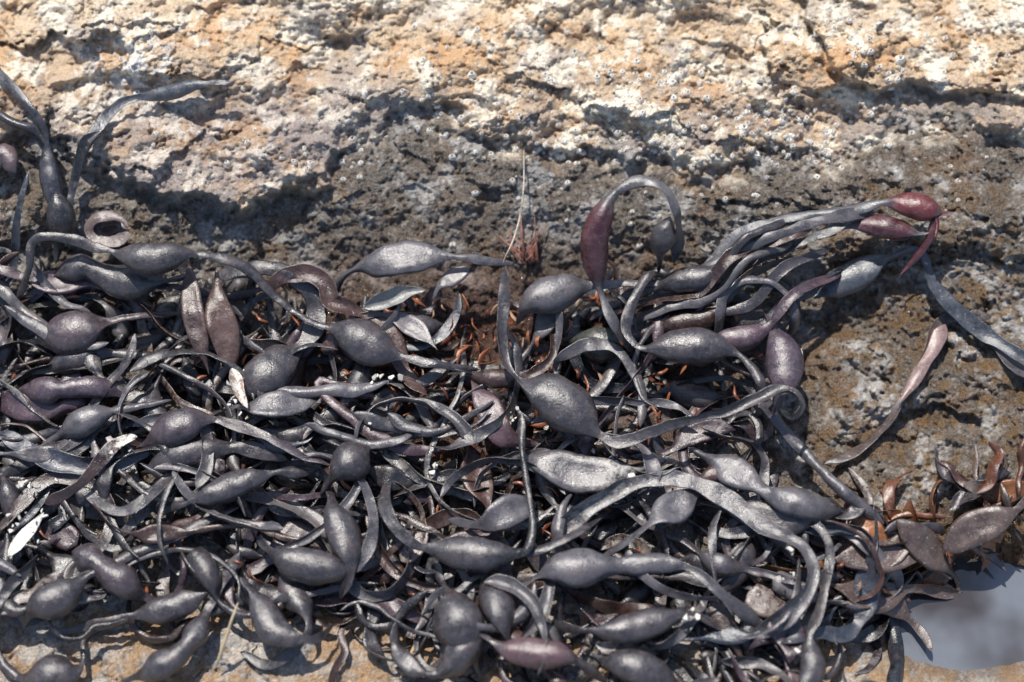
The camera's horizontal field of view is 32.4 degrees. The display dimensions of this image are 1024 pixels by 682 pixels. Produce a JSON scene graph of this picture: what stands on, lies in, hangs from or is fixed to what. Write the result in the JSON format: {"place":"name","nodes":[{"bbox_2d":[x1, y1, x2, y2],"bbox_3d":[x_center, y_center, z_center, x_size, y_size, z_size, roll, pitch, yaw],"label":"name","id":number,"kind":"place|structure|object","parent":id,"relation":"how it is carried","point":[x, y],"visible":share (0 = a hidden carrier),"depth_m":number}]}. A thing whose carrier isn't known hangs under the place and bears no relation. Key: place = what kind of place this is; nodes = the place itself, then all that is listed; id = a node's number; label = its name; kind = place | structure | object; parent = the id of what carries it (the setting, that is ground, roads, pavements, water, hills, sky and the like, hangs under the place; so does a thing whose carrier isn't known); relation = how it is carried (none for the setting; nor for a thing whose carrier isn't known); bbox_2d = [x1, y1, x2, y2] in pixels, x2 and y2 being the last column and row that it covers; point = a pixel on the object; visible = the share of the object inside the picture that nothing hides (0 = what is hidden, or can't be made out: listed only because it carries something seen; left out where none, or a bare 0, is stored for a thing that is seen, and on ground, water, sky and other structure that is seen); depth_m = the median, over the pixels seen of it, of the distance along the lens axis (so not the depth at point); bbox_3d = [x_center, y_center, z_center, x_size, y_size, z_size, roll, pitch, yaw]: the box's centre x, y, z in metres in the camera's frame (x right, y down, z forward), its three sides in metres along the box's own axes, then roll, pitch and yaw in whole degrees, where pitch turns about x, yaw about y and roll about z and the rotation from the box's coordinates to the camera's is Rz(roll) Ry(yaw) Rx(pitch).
{"place":"outdoors","nodes":[
{"label":"outdoors","id":0,"kind":"place"},
{"bbox_2d":[0,0,1023,681],"bbox_3d":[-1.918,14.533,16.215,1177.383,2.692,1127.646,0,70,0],"label":"rock ground","id":1,"kind":"structure","parent":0,"point":[864,350],"depth_m":21.93},
{"bbox_2d":[84,210,129,246],"bbox_3d":[-4.961,-1.351,21.624,0.583,0.310,0.437,20,71,7],"label":"curled dried bladder","id":2,"kind":"object","parent":1,"relation":"on","point":[108,228],"visible":0.98,"depth_m":21.60},
{"bbox_2d":[216,603,237,665],"bbox_3d":[-3.275,3.390,20.294,0.050,0.493,0.729,23,72,8],"label":"straw stem","id":3,"kind":"object","parent":1,"relation":"on","point":[223,644],"visible":1,"depth_m":20.22},
{"bbox_2d":[6,292,800,653],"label":"shell fragments","id":4,"kind":"object","parent":1,"relation":"on","point":[432,472],"visible":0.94,"depth_m":20.93},
{"bbox_2d":[11,278,864,594],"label":"seaweed litter","id":5,"kind":"object","parent":1,"relation":"on","point":[521,344],"visible":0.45,"depth_m":21.64},
{"bbox_2d":[0,68,1023,681],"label":"knotted wrack seaweed","id":6,"kind":"object","parent":1,"relation":"on","point":[200,470],"visible":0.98,"depth_m":21.01},
{"bbox_2d":[580,175,684,351],"bbox_3d":[1.341,-0.993,21.251,1.126,1.369,1.674,27,72,9],"label":"red tipped wrack frond","id":7,"kind":"object","parent":6,"relation":"on","point":[665,236],"visible":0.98,"depth_m":21.01},
{"bbox_2d":[704,192,953,275],"bbox_3d":[3.821,-1.289,21.434,3.038,0.759,0.890,0,70,0],"label":"red tipped wrack frond","id":8,"kind":"object","parent":6,"relation":"on","point":[917,206],"visible":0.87,"depth_m":21.33},
{"bbox_2d":[900,324,947,402],"bbox_3d":[5.016,0.281,21.395,0.200,0.149,1.246,29,73,10],"label":"bleached seaweed fragment","id":9,"kind":"object","parent":6,"relation":"on","point":[938,338],"visible":1,"depth_m":21.42},
{"bbox_2d":[503,152,524,261],"bbox_3d":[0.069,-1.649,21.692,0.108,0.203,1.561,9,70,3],"label":"grass blade","id":10,"kind":"object","parent":1,"relation":"on","point":[521,203],"visible":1,"depth_m":21.70},
{"bbox_2d":[497,216,547,261],"bbox_3d":[0.125,-1.281,22.019,0.657,0.251,0.558,0,70,0],"label":"red algae tuft","id":11,"kind":"object","parent":1,"relation":"on","point":[532,246],"visible":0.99,"depth_m":22.00},
{"bbox_2d":[77,0,1014,258],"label":"barnacles","id":12,"kind":"object","parent":1,"relation":"on","point":[742,130],"visible":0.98,"depth_m":21.93},
{"bbox_2d":[760,438,1023,651],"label":"dried brown seaweed","id":13,"kind":"object","parent":1,"relation":"on","point":[909,544],"visible":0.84,"depth_m":20.84},
{"bbox_2d":[874,557,1023,670],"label":"tide pool water","id":14,"kind":"structure","parent":0,"point":[978,624],"depth_m":21.12}
]}

